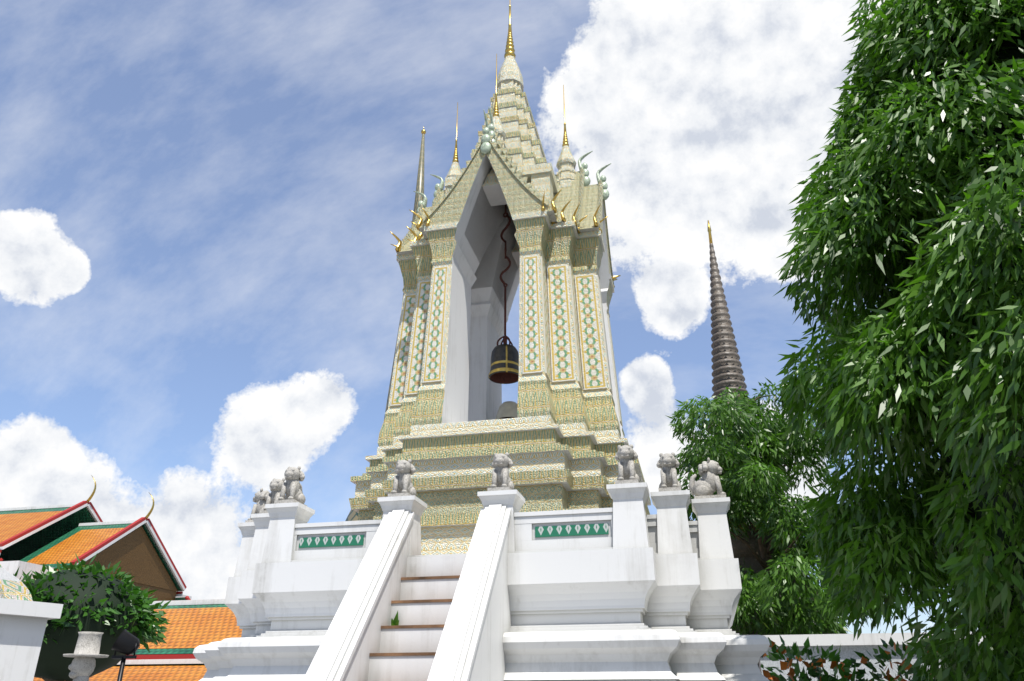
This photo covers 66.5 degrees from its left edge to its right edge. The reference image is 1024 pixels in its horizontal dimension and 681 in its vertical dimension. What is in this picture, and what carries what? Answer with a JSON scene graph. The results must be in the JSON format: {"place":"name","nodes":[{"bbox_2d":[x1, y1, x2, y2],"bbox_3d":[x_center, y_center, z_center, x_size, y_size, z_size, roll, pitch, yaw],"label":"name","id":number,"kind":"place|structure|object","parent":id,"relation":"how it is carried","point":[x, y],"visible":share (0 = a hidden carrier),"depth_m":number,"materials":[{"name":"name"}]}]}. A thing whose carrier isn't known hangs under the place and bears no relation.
{"place":"outdoors","nodes":[
{"label":"outdoors","id":0,"kind":"place"},
{"bbox_2d":[13,553,170,680],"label":"bush","id":1,"kind":"object","parent":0,"point":[53,663],"depth_m":18.48,"materials":[{"name":"green plant"}]},
{"bbox_2d":[0,475,241,680],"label":"buildings","id":2,"kind":"structure","parent":0,"point":[34,538],"depth_m":41.05,"materials":[{"name":"orange tile"}]},
{"bbox_2d":[0,564,32,600],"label":"gate pediment","id":3,"kind":"structure","parent":2,"relation":"on","point":[13,587],"depth_m":11.64,"materials":[{"name":"tile"}]},
{"bbox_2d":[193,482,769,680],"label":"platform","id":4,"kind":"structure","parent":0,"point":[625,587],"depth_m":9.35,"materials":[{"name":"white paint"}]},
{"bbox_2d":[245,488,269,521],"bbox_3d":[-3.752,2.532,11.892,0.448,0.554,0.296,-6,-26,12],"label":"lion","id":5,"kind":"object","parent":4,"relation":"on","point":[260,497],"visible":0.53,"depth_m":11.84},
{"bbox_2d":[260,478,284,512],"bbox_3d":[-3.399,2.292,11.380,0.298,0.557,0.451,-6,-26,12],"label":"lion","id":6,"kind":"object","parent":4,"relation":"on","point":[275,485],"visible":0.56,"depth_m":11.25},
{"bbox_2d":[274,466,306,505],"bbox_3d":[-3.024,2.036,10.838,0.301,0.563,0.456,-6,-26,12],"label":"lion","id":7,"kind":"object","parent":4,"relation":"on","point":[291,488],"visible":0.95,"depth_m":10.72},
{"bbox_2d":[391,611,398,625],"bbox_3d":[-1.345,3.204,8.990,0.095,0.190,0.083,3,-25,-7],"label":"small plant","id":8,"kind":"object","parent":4,"relation":"on","point":[395,621],"visible":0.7,"depth_m":8.98,"materials":[{"name":"green plant"}]},
{"bbox_2d":[388,459,415,496],"bbox_3d":[-1.441,1.884,10.505,0.298,0.556,0.450,-6,-26,12],"label":"lion statue","id":9,"kind":"object","parent":4,"relation":"on","point":[402,483],"visible":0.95,"depth_m":10.38,"materials":[{"name":"stone"}]},
{"bbox_2d":[349,415,650,554],"bbox_3d":[-0.048,3.083,13.296,4.740,2.250,4.740,-6,-26,12],"label":"tower base","id":10,"kind":"object","parent":4,"relation":"on","point":[557,466],"visible":0.55,"depth_m":11.51,"materials":[{"name":"beige tile"}]},
{"bbox_2d":[378,210,624,446],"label":"bell tower body","id":11,"kind":"structure","parent":10,"relation":"on","point":[466,388],"depth_m":13.59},
{"bbox_2d":[419,142,556,315],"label":"gable","id":12,"kind":"structure","parent":11,"relation":"on","point":[458,205],"depth_m":14.15,"materials":[{"name":"beige tile"}]},
{"bbox_2d":[420,138,562,301],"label":"gable","id":13,"kind":"structure","parent":11,"relation":"on","point":[491,248],"depth_m":15.39,"materials":[{"name":"tile"}]},
{"bbox_2d":[444,54,575,267],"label":"spires","id":14,"kind":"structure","parent":13,"relation":"on","point":[566,173],"depth_m":15.81,"materials":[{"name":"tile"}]},
{"bbox_2d":[445,5,557,204],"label":"spire","id":15,"kind":"structure","parent":11,"relation":"on","point":[522,141],"depth_m":16.18,"materials":[{"name":"tile"}]},
{"bbox_2d":[396,184,611,301],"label":"gable","id":16,"kind":"structure","parent":11,"relation":"on","point":[590,200],"depth_m":15.42,"materials":[{"name":"beige tile"}]},
{"bbox_2d":[388,255,622,426],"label":"decorative wall panels","id":17,"kind":"object","parent":11,"relation":"attached to","point":[562,369],"visible":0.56,"depth_m":13.15,"materials":[{"name":"beige tile"}]},
{"bbox_2d":[390,108,620,287],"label":"gable ornaments","id":18,"kind":"object","parent":11,"relation":"on","point":[488,136],"visible":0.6,"depth_m":14.55,"materials":[{"name":"green tile"}]},
{"bbox_2d":[500,204,510,334],"bbox_3d":[-0.126,-1.430,15.024,0.221,3.010,0.099,-6,-26,12],"label":"bell chain","id":19,"kind":"object","parent":11,"relation":"hanging from","point":[505,248],"visible":0.99,"depth_m":15.04,"materials":[{"name":"metal"}]},
{"bbox_2d":[488,335,518,383],"bbox_3d":[-0.126,0.288,14.223,0.600,0.860,0.600,-6,-26,12],"label":"bell","id":20,"kind":"object","parent":19,"relation":"hanging from","point":[504,368],"visible":0.95,"depth_m":14.03,"materials":[{"name":"brown metal"}]},
{"bbox_2d":[437,171,581,304],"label":"gable","id":21,"kind":"structure","parent":11,"relation":"on","point":[565,196],"depth_m":15.34,"materials":[{"name":"beige tile"}]},
{"bbox_3d":[-0.046,1.950,14.616,0.340,0.920,0.340,-6,-26,12],"label":"bowl stand","id":22,"kind":"object","parent":11,"relation":"on","visible":0},
{"bbox_2d":[496,401,517,418],"bbox_3d":[-0.046,1.361,14.891,0.540,0.380,0.540,-6,-26,12],"label":"bell","id":23,"kind":"object","parent":22,"relation":"on","point":[507,409],"visible":0.69,"depth_m":14.69,"materials":[{"name":"grey metal"}]},
{"bbox_2d":[487,452,513,490],"bbox_3d":[-0.126,1.756,10.230,0.298,0.556,0.450,-6,-26,12],"label":"lion statue","id":24,"kind":"object","parent":4,"relation":"on","point":[502,464],"visible":0.92,"depth_m":10.10,"materials":[{"name":"stone"}]},
{"bbox_2d":[615,444,639,483],"bbox_3d":[1.458,1.603,9.898,0.296,0.552,0.447,-6,-26,12],"label":"lion","id":25,"kind":"object","parent":4,"relation":"on","point":[626,456],"visible":0.93,"depth_m":9.76},
{"bbox_2d":[656,452,681,491],"bbox_3d":[2.057,1.758,10.240,0.300,0.561,0.454,-6,-26,12],"label":"lion","id":26,"kind":"object","parent":4,"relation":"on","point":[668,463],"visible":0.94,"depth_m":10.10},
{"bbox_2d":[688,457,725,498],"bbox_3d":[2.621,1.894,10.566,0.477,0.589,0.315,-6,-26,12],"label":"lion","id":27,"kind":"object","parent":4,"relation":"on","point":[708,485],"visible":0.97,"depth_m":10.48},
{"bbox_2d":[0,0,977,633],"label":"sky","id":28,"kind":"structure","parent":0,"point":[201,201],"materials":[{"name":"blue"}]},
{"bbox_2d":[759,632,982,680],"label":"tiled wall","id":29,"kind":"structure","parent":0,"point":[850,646],"depth_m":14.53,"materials":[{"name":"paint"}]},
{"bbox_2d":[772,0,1023,680],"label":"tree","id":30,"kind":"object","parent":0,"point":[919,356],"depth_m":7.87,"materials":[{"name":"green plant"}]},
{"label":"ground","id":31,"kind":"structure","parent":0,"visible":0},
{"bbox_2d":[63,632,108,680],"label":"guardian statue","id":32,"kind":"object","parent":31,"relation":"on","point":[81,666],"visible":1,"depth_m":9.85,"materials":[{"name":"stone"}]},
{"bbox_2d":[111,629,139,680],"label":"floodlight","id":33,"kind":"object","parent":31,"relation":"on","point":[127,643],"visible":1,"depth_m":10.50,"materials":[{"name":"black metal"}]},
{"bbox_2d":[345,128,425,520],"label":"chedi","id":34,"kind":"structure","parent":31,"relation":"on","point":[352,515],"depth_m":57.18,"materials":[{"name":"beige tile"}]},
{"bbox_2d":[707,220,827,666],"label":"chedi","id":35,"kind":"structure","parent":31,"relation":"on","point":[727,368],"depth_m":25.72,"materials":[{"name":"tile"}]},
{"bbox_2d":[665,360,902,662],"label":"tree leaves","id":36,"kind":"object","parent":31,"relation":"on","point":[793,609],"depth_m":20.65,"materials":[{"name":"green plant"}]},
{"bbox_2d":[760,634,983,680],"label":"shrub","id":37,"kind":"object","parent":31,"relation":"on","point":[794,651],"depth_m":10.43,"materials":[{"name":"green plant"}]}
]}

